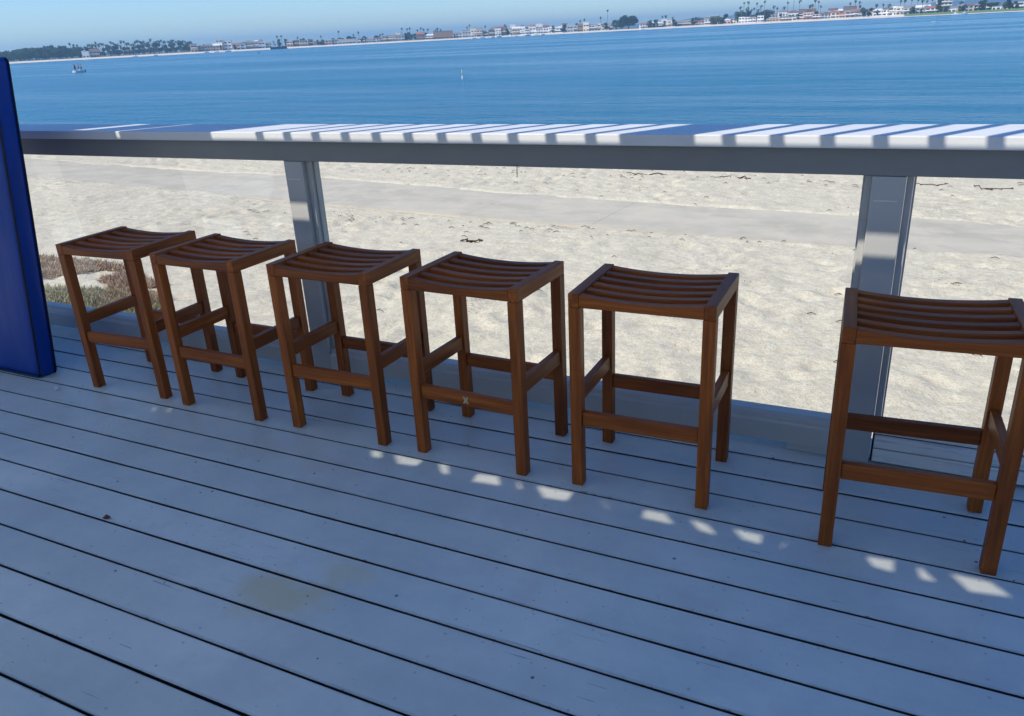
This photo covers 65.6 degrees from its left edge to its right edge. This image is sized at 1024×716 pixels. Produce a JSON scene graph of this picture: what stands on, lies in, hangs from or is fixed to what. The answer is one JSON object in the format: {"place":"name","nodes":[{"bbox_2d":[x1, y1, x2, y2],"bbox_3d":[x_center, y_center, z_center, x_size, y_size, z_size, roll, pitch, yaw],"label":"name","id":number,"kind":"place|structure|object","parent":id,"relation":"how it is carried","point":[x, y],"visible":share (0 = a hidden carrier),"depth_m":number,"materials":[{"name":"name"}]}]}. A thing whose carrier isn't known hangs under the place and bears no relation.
{"place":"outdoors","nodes":[
{"label":"outdoors","id":0,"kind":"place"},
{"bbox_2d":[0,0,963,59],"label":"sky","id":1,"kind":"structure","parent":0,"point":[23,23],"materials":[{"name":"blue"}]},
{"bbox_2d":[9,10,1023,63],"bbox_3d":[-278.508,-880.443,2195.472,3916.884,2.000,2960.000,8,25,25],"label":"land","id":2,"kind":"structure","parent":0,"point":[254,48],"depth_m":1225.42,"materials":[{"name":"beige sand"}]},
{"bbox_2d":[10,50,24,60],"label":"tree","id":3,"kind":"object","parent":2,"relation":"on","point":[18,53],"visible":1,"depth_m":999.85,"materials":[{"name":"green plant"}]},
{"bbox_2d":[12,49,27,60],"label":"tree","id":4,"kind":"object","parent":2,"relation":"on","point":[24,55],"visible":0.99,"depth_m":1003.79,"materials":[{"name":"green plant"}]},
{"bbox_2d":[28,48,40,59],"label":"tree","id":5,"kind":"object","parent":2,"relation":"on","point":[35,54],"visible":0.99,"depth_m":1016.00,"materials":[{"name":"green plant"}]},
{"bbox_2d":[40,47,54,59],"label":"tree","id":6,"kind":"object","parent":2,"relation":"on","point":[46,51],"visible":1,"depth_m":1021.43,"materials":[{"name":"green plant"}]},
{"bbox_2d":[48,48,58,58],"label":"tree","id":7,"kind":"object","parent":2,"relation":"on","point":[55,51],"visible":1,"depth_m":1024.47,"materials":[{"name":"green plant"}]},
{"bbox_2d":[62,46,70,58],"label":"tree","id":8,"kind":"object","parent":2,"relation":"on","point":[66,54],"visible":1,"depth_m":1034.33,"materials":[{"name":"green plant"}]},
{"bbox_2d":[64,47,74,57],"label":"tree","id":9,"kind":"object","parent":2,"relation":"on","point":[69,51],"visible":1,"depth_m":1038.65,"materials":[{"name":"green plant"}]},
{"bbox_2d":[70,46,82,57],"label":"tree","id":10,"kind":"object","parent":2,"relation":"on","point":[77,51],"visible":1,"depth_m":1038.42,"materials":[{"name":"green plant"}]},
{"bbox_2d":[81,51,90,57],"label":"beach house","id":11,"kind":"structure","parent":2,"relation":"on","point":[85,54],"depth_m":1039.80,"materials":[{"name":"white glass"}]},
{"bbox_2d":[89,49,99,56],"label":"beach house","id":12,"kind":"structure","parent":2,"relation":"on","point":[94,52],"depth_m":1059.82,"materials":[{"name":"white glass"}]},
{"bbox_2d":[112,46,122,55],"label":"tree","id":13,"kind":"object","parent":2,"relation":"on","point":[118,52],"visible":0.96,"depth_m":1091.50,"materials":[{"name":"green plant"}]},
{"bbox_2d":[154,42,163,53],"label":"tree","id":14,"kind":"object","parent":2,"relation":"on","point":[161,49],"visible":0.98,"depth_m":1117.82,"materials":[{"name":"green plant"}]},
{"bbox_2d":[162,44,171,52],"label":"tree","id":15,"kind":"object","parent":2,"relation":"on","point":[167,49],"visible":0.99,"depth_m":1122.30,"materials":[{"name":"green plant"}]},
{"bbox_2d":[176,42,187,51],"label":"tree","id":16,"kind":"object","parent":2,"relation":"on","point":[184,48],"visible":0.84,"depth_m":1131.67,"materials":[{"name":"green plant"}]},
{"bbox_2d":[190,43,197,51],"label":"beach house","id":17,"kind":"structure","parent":2,"relation":"on","point":[193,47],"depth_m":1109.76,"materials":[{"name":"white glass"}]},
{"bbox_2d":[197,45,204,51],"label":"beach house","id":18,"kind":"structure","parent":2,"relation":"on","point":[201,48],"depth_m":1119.12,"materials":[{"name":"white glass"}]},
{"bbox_2d":[204,43,212,50],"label":"beach house","id":19,"kind":"structure","parent":2,"relation":"on","point":[208,47],"depth_m":1124.26,"materials":[{"name":"white glass"}]},
{"bbox_2d":[212,43,222,50],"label":"beach house","id":20,"kind":"structure","parent":2,"relation":"on","point":[216,47],"depth_m":1128.75,"materials":[{"name":"white glass"}]},
{"bbox_2d":[223,40,232,49],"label":"apartment building","id":21,"kind":"structure","parent":2,"relation":"on","point":[228,43],"depth_m":1142.03,"materials":[{"name":"white glass"}]},
{"bbox_2d":[232,43,240,49],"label":"beach house","id":22,"kind":"structure","parent":2,"relation":"on","point":[238,46],"depth_m":1137.52,"materials":[{"name":"white glass"}]},
{"bbox_2d":[245,40,253,48],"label":"beach house","id":23,"kind":"structure","parent":2,"relation":"on","point":[249,44],"depth_m":1147.80,"materials":[{"name":"white glass"}]},
{"bbox_2d":[254,40,258,48],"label":"beach house","id":24,"kind":"structure","parent":2,"relation":"on","point":[256,43],"depth_m":1150.67,"materials":[{"name":"white glass"}]},
{"bbox_2d":[258,40,264,47],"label":"beach house","id":25,"kind":"structure","parent":2,"relation":"on","point":[261,44],"depth_m":1154.01,"materials":[{"name":"white glass"}]},
{"bbox_2d":[286,40,293,46],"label":"beach house","id":26,"kind":"structure","parent":2,"relation":"on","point":[289,43],"depth_m":1170.84,"materials":[{"name":"white glass"}]},
{"bbox_2d":[293,39,299,46],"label":"beach house","id":27,"kind":"structure","parent":2,"relation":"on","point":[296,42],"depth_m":1175.06,"materials":[{"name":"white glass"}]},
{"bbox_2d":[299,40,307,45],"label":"beach house","id":28,"kind":"structure","parent":2,"relation":"on","point":[303,42],"depth_m":1173.71,"materials":[{"name":"white glass"}]},
{"bbox_2d":[323,40,331,44],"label":"beach house","id":29,"kind":"structure","parent":2,"relation":"on","point":[327,42],"depth_m":1183.61,"materials":[{"name":"glass"}]},
{"bbox_2d":[338,39,355,43],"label":"boathouse","id":30,"kind":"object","parent":2,"relation":"on","point":[347,41],"visible":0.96,"depth_m":1191.32,"materials":[{"name":"white glass"}]},
{"bbox_2d":[387,35,394,41],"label":"beach house","id":31,"kind":"structure","parent":2,"relation":"on","point":[391,38],"depth_m":1203.09,"materials":[{"name":"glass"}]},
{"bbox_2d":[395,35,404,40],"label":"beach house","id":32,"kind":"structure","parent":2,"relation":"on","point":[399,37],"depth_m":1202.70,"materials":[{"name":"white glass"}]},
{"bbox_2d":[416,32,424,39],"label":"beach house","id":33,"kind":"structure","parent":2,"relation":"on","point":[420,36],"depth_m":1206.86,"materials":[{"name":"grey glass"}]},
{"bbox_2d":[424,34,433,39],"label":"beach house","id":34,"kind":"structure","parent":2,"relation":"on","point":[428,36],"depth_m":1208.70,"materials":[{"name":"white glass"}]},
{"bbox_2d":[433,30,452,38],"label":"building","id":35,"kind":"structure","parent":2,"relation":"on","point":[442,34],"depth_m":1203.97,"materials":[{"name":"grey glass"}]},
{"bbox_2d":[453,32,461,37],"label":"beach house","id":36,"kind":"structure","parent":2,"relation":"on","point":[457,34],"depth_m":1216.87,"materials":[{"name":"white glass"}]},
{"bbox_2d":[462,30,470,37],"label":"beach house","id":37,"kind":"structure","parent":2,"relation":"on","point":[466,33],"depth_m":1206.71,"materials":[{"name":"white glass"}]},
{"bbox_2d":[470,28,476,36],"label":"beach house","id":38,"kind":"structure","parent":2,"relation":"on","point":[473,32],"depth_m":1203.79,"materials":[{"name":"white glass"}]},
{"bbox_2d":[477,28,482,36],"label":"beach house","id":39,"kind":"structure","parent":2,"relation":"on","point":[479,32],"depth_m":1204.83,"materials":[{"name":"grey glass"}]},
{"bbox_2d":[488,29,494,35],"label":"beach house","id":40,"kind":"structure","parent":2,"relation":"on","point":[491,32],"depth_m":1206.88,"materials":[{"name":"grey glass"}]},
{"bbox_2d":[495,27,500,35],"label":"beach house","id":41,"kind":"structure","parent":2,"relation":"on","point":[497,31],"depth_m":1205.31,"materials":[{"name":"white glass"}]},
{"bbox_2d":[501,27,506,35],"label":"beach house","id":42,"kind":"structure","parent":2,"relation":"on","point":[503,31],"depth_m":1208.29,"materials":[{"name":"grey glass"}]},
{"bbox_2d":[512,27,519,34],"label":"beach house","id":43,"kind":"structure","parent":2,"relation":"on","point":[516,30],"depth_m":1203.91,"materials":[{"name":"white paint"}]},
{"bbox_2d":[520,26,524,34],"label":"beach house","id":44,"kind":"structure","parent":2,"relation":"on","point":[522,30],"depth_m":1203.43,"materials":[{"name":"white paint"}]},
{"bbox_2d":[529,25,535,33],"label":"beach house","id":45,"kind":"structure","parent":2,"relation":"on","point":[532,29],"depth_m":1200.30,"materials":[{"name":"white paint"}]},
{"bbox_2d":[536,27,542,33],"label":"beach house","id":46,"kind":"structure","parent":2,"relation":"on","point":[539,30],"depth_m":1198.76,"materials":[{"name":"white paint"}]},
{"bbox_2d":[548,26,556,32],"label":"beach house","id":47,"kind":"structure","parent":2,"relation":"on","point":[550,29],"depth_m":1190.70,"materials":[{"name":"white paint"}]},
{"bbox_2d":[567,25,572,31],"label":"beach house","id":48,"kind":"structure","parent":2,"relation":"on","point":[569,28],"depth_m":1183.95,"materials":[{"name":"white paint"}]},
{"bbox_2d":[577,24,582,31],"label":"beach house","id":49,"kind":"structure","parent":2,"relation":"on","point":[580,27],"depth_m":1180.06,"materials":[{"name":"white paint"}]},
{"bbox_2d":[583,22,588,30],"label":"beach house","id":50,"kind":"structure","parent":2,"relation":"on","point":[585,26],"depth_m":1175.31,"materials":[{"name":"white paint"}]},
{"bbox_2d":[589,24,597,30],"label":"beach house","id":51,"kind":"structure","parent":2,"relation":"on","point":[592,27],"depth_m":1175.35,"materials":[{"name":"white paint"}]},
{"bbox_2d":[611,20,620,29],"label":"tree","id":52,"kind":"object","parent":2,"relation":"on","point":[615,23],"visible":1,"depth_m":1169.83,"materials":[{"name":"green plant"}]},
{"bbox_2d":[619,15,638,28],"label":"tree","id":53,"kind":"object","parent":2,"relation":"on","point":[633,20],"visible":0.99,"depth_m":1162.23,"materials":[{"name":"green plant"}]},
{"bbox_2d":[667,19,674,26],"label":"beach house","id":54,"kind":"structure","parent":2,"relation":"on","point":[669,23],"depth_m":1141.44,"materials":[{"name":"white paint"}]},
{"bbox_2d":[675,20,682,25],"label":"beach house","id":55,"kind":"structure","parent":2,"relation":"on","point":[680,23],"depth_m":1145.11,"materials":[{"name":"white paint"}]},
{"bbox_2d":[704,18,709,24],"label":"beach house","id":56,"kind":"structure","parent":2,"relation":"on","point":[706,21],"depth_m":1113.80,"materials":[{"name":"white paint"}]},
{"bbox_2d":[738,16,745,22],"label":"beach house","id":57,"kind":"structure","parent":2,"relation":"on","point":[741,19],"depth_m":1066.81,"materials":[{"name":"white paint"}]},
{"bbox_2d":[750,16,755,22],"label":"beach house","id":58,"kind":"structure","parent":2,"relation":"on","point":[752,19],"depth_m":1055.00,"materials":[{"name":"white paint"}]},
{"bbox_2d":[757,15,764,21],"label":"beach house","id":59,"kind":"structure","parent":2,"relation":"on","point":[760,18],"depth_m":1047.75,"materials":[{"name":"white paint"}]},
{"bbox_2d":[763,10,774,18],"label":"tree","id":60,"kind":"object","parent":2,"relation":"on","point":[767,13],"visible":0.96,"depth_m":1053.97,"materials":[{"name":"green plant"}]},
{"bbox_2d":[766,18,778,21],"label":"beach house","id":61,"kind":"structure","parent":2,"relation":"on","point":[772,19],"depth_m":1030.30,"materials":[{"name":"white paint"}]},
{"bbox_2d":[778,9,788,17],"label":"beach house","id":62,"kind":"structure","parent":2,"relation":"on","point":[784,12],"depth_m":1050.82,"materials":[{"name":"white paint"}]},
{"bbox_2d":[779,16,793,20],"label":"beach house","id":63,"kind":"structure","parent":2,"relation":"on","point":[785,18],"depth_m":1015.85,"materials":[{"name":"white paint"}]},
{"bbox_2d":[788,10,797,15],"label":"beach house","id":64,"kind":"structure","parent":2,"relation":"on","point":[793,12],"depth_m":1044.74,"materials":[{"name":"white paint"}]},
{"bbox_2d":[792,16,802,20],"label":"beach house","id":65,"kind":"structure","parent":2,"relation":"on","point":[794,18],"depth_m":1001.39,"materials":[{"name":"white paint"}]},
{"bbox_2d":[798,9,805,15],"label":"beach house","id":66,"kind":"structure","parent":2,"relation":"on","point":[800,11],"depth_m":1031.20,"materials":[{"name":"white paint"}]},
{"bbox_2d":[803,11,813,19],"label":"beach house","id":67,"kind":"structure","parent":2,"relation":"on","point":[807,15],"depth_m":993.45,"materials":[{"name":"white paint"}]},
{"bbox_2d":[812,14,820,18],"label":"beach house","id":68,"kind":"structure","parent":2,"relation":"on","point":[816,16],"depth_m":988.91,"materials":[{"name":"white paint"}]},
{"bbox_2d":[820,12,830,18],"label":"beach house","id":69,"kind":"structure","parent":2,"relation":"on","point":[826,15],"depth_m":978.38,"materials":[{"name":"white paint"}]},
{"bbox_2d":[830,11,839,18],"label":"beach house","id":70,"kind":"structure","parent":2,"relation":"on","point":[834,14],"depth_m":965.90,"materials":[{"name":"white paint"}]},
{"bbox_2d":[844,10,854,17],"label":"beach house","id":71,"kind":"structure","parent":2,"relation":"on","point":[848,14],"depth_m":949.77,"materials":[{"name":"white paint"}]},
{"bbox_2d":[851,9,859,16],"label":"beach house","id":72,"kind":"structure","parent":2,"relation":"on","point":[856,12],"depth_m":948.55,"materials":[{"name":"white paint"}]},
{"bbox_2d":[860,9,868,16],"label":"tree","id":73,"kind":"object","parent":2,"relation":"on","point":[864,11],"visible":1,"depth_m":927.88,"materials":[{"name":"green plant"}]},
{"bbox_2d":[872,9,882,15],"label":"beach house","id":74,"kind":"structure","parent":2,"relation":"on","point":[880,12],"depth_m":917.95,"materials":[{"name":"white paint"}]},
{"bbox_2d":[882,8,888,15],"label":"beach house","id":75,"kind":"structure","parent":2,"relation":"on","point":[885,11],"depth_m":909.32,"materials":[{"name":"white paint"}]},
{"bbox_2d":[888,5,898,15],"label":"beach house","id":76,"kind":"structure","parent":2,"relation":"on","point":[892,10],"depth_m":903.53,"materials":[{"name":"white paint"}]},
{"bbox_2d":[895,6,902,14],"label":"beach house","id":77,"kind":"structure","parent":2,"relation":"on","point":[899,10],"depth_m":893.73,"materials":[{"name":"white paint"}]},
{"bbox_2d":[903,4,914,14],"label":"beach house","id":78,"kind":"structure","parent":2,"relation":"on","point":[906,9],"depth_m":885.11,"materials":[{"name":"white paint"}]},
{"bbox_2d":[935,0,941,10],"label":"tree","id":79,"kind":"object","parent":2,"relation":"on","point":[938,5],"visible":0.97,"depth_m":852.93,"materials":[{"name":"green plant"}]},
{"bbox_2d":[936,0,952,11],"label":"apartment building","id":80,"kind":"structure","parent":2,"relation":"on","point":[946,3],"depth_m":870.09,"materials":[{"name":"white glass"}]},
{"bbox_2d":[964,3,974,10],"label":"beach house","id":81,"kind":"structure","parent":2,"relation":"on","point":[969,7],"depth_m":820.63,"materials":[{"name":"glass"}]},
{"bbox_2d":[10,11,1023,123],"bbox_3d":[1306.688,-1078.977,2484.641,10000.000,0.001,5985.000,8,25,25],"label":"bay water","id":82,"kind":"structure","parent":0,"point":[957,69],"depth_m":66.26,"materials":[{"name":"blue liquid"}]},
{"bbox_2d":[270,41,287,49],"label":"ship","id":83,"kind":"object","parent":82,"relation":"on","point":[273,46],"visible":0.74,"depth_m":1088.89,"materials":[{"name":"paint"}]},
{"bbox_2d":[24,154,1023,437],"bbox_3d":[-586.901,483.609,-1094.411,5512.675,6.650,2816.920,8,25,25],"label":"ground","id":84,"kind":"structure","parent":0,"point":[786,348],"depth_m":8.62,"materials":[{"name":"beige sand"}]},
{"bbox_2d":[44,283,160,313],"bbox_3d":[-5.194,-0.673,8.356,4.190,0.172,1.086,8,25,25],"label":"ground cover","id":85,"kind":"object","parent":84,"relation":"on","point":[58,294],"visible":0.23,"depth_m":8.05,"materials":[{"name":"green plant"}]},
{"bbox_2d":[39,253,170,305],"bbox_3d":[-4.848,-0.942,8.973,3.865,0.140,1.104,13,27,34],"label":"ground cover","id":86,"kind":"object","parent":84,"relation":"on","point":[52,268],"visible":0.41,"depth_m":9.09,"materials":[{"name":"plant"}]},
{"bbox_2d":[460,238,482,241],"bbox_3d":[-0.483,-1.424,9.631,0.269,0.040,0.134,8,25,25],"label":"weed patch","id":87,"kind":"object","parent":84,"relation":"on","point":[467,240],"visible":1,"depth_m":9.62,"materials":[{"name":"green plant"}]},
{"bbox_2d":[244,167,1022,361],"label":"beach debris","id":88,"kind":"object","parent":84,"relation":"on","point":[632,230],"visible":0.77,"depth_m":10.45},
{"bbox_2d":[973,185,1013,189],"bbox_3d":[6.649,-2.350,10.966,0.483,0.035,0.266,8,25,25],"label":"seaweed strand","id":89,"kind":"object","parent":84,"relation":"on","point":[993,188],"visible":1,"depth_m":10.92},
{"bbox_2d":[24,158,1023,256],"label":"beach path","id":90,"kind":"structure","parent":0,"point":[934,235],"depth_m":11.03,"materials":[{"name":"concrete"}]},
{"bbox_2d":[613,0,1023,27],"bbox_3d":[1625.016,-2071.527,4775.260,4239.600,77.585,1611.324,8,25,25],"label":"buildings","id":91,"kind":"structure","parent":0,"point":[955,2],"depth_m":4476.27,"materials":[{"name":"white"}]},
{"bbox_2d":[904,8,1023,15],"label":"lawn","id":92,"kind":"structure","parent":0,"point":[1012,9],"depth_m":794.91,"materials":[{"name":"green plant"}]},
{"bbox_2d":[915,5,930,12],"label":"beach house","id":93,"kind":"structure","parent":92,"relation":"on","point":[918,8],"depth_m":877.48,"materials":[{"name":"white paint"}]},
{"bbox_2d":[925,6,939,12],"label":"beach house","id":94,"kind":"structure","parent":92,"relation":"on","point":[931,9],"depth_m":865.92,"materials":[{"name":"white paint"}]},
{"bbox_2d":[948,6,956,11],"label":"beach house","id":95,"kind":"structure","parent":92,"relation":"on","point":[952,9],"depth_m":839.15,"materials":[{"name":"white paint"}]},
{"bbox_2d":[985,2,1000,7],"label":"tree","id":96,"kind":"object","parent":92,"relation":"on","point":[992,4],"visible":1,"depth_m":784.74,"materials":[{"name":"green plant"}]},
{"bbox_2d":[992,5,1002,9],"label":"beach house","id":97,"kind":"structure","parent":92,"relation":"on","point":[997,7],"depth_m":781.94,"materials":[{"name":"white paint"}]},
{"bbox_2d":[1006,0,1013,8],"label":"tree","id":98,"kind":"object","parent":92,"relation":"on","point":[1009,4],"visible":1,"depth_m":759.94,"materials":[{"name":"green plant"}]},
{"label":"deck frame","id":99,"kind":"structure","parent":0,"visible":0},
{"bbox_2d":[0,324,1023,715],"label":"deck","id":100,"kind":"structure","parent":99,"relation":"on","point":[234,556],"depth_m":2.25,"materials":[{"name":"grey wood"}]},
{"bbox_2d":[0,57,56,377],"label":"blue partition panel","id":101,"kind":"object","parent":100,"relation":"on","point":[26,345],"visible":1,"depth_m":3.66,"materials":[{"name":"blue plastic"}]},
{"bbox_2d":[55,226,222,398],"bbox_3d":[-1.662,-0.216,3.582,0.448,0.668,0.351,7,24,23],"label":"bar stool","id":102,"kind":"object","parent":100,"relation":"on","point":[130,247],"visible":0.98,"depth_m":3.48,"materials":[{"name":"brown wood"}]},
{"bbox_2d":[149,233,317,420],"bbox_3d":[-1.152,-0.142,3.334,0.448,0.668,0.351,8,25,26],"label":"bar stool","id":103,"kind":"object","parent":100,"relation":"on","point":[227,259],"visible":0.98,"depth_m":3.23,"materials":[{"name":"brown wood"}]},
{"bbox_2d":[266,242,434,445],"bbox_3d":[-0.609,-0.070,3.086,0.448,0.668,0.351,8,25,25],"label":"bar stool","id":104,"kind":"object","parent":100,"relation":"on","point":[331,265],"visible":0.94,"depth_m":2.98,"materials":[{"name":"brown wood"}]},
{"bbox_2d":[399,251,567,475],"bbox_3d":[-0.083,0.004,2.838,0.448,0.668,0.351,9,25,27],"label":"bar stool","id":105,"kind":"object","parent":100,"relation":"on","point":[460,277],"visible":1,"depth_m":2.75,"materials":[{"name":"brown wood"}]},
{"bbox_2d":[19,124,1023,484],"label":"glass railing","id":106,"kind":"object","parent":100,"relation":"on","point":[889,162],"visible":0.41,"depth_m":2.76,"materials":[{"name":"white paint"}]},
{"bbox_2d":[568,263,738,509],"bbox_3d":[0.461,0.076,2.590,0.448,0.668,0.351,7,24,24],"label":"bar stool","id":107,"kind":"object","parent":100,"relation":"on","point":[609,290],"visible":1,"depth_m":2.50,"materials":[{"name":"brown wood"}]},
{"bbox_2d":[818,287,1023,575],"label":"bar stool","id":108,"kind":"object","parent":100,"relation":"on","point":[995,328],"visible":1,"depth_m":2.12,"materials":[{"name":"brown wood"}]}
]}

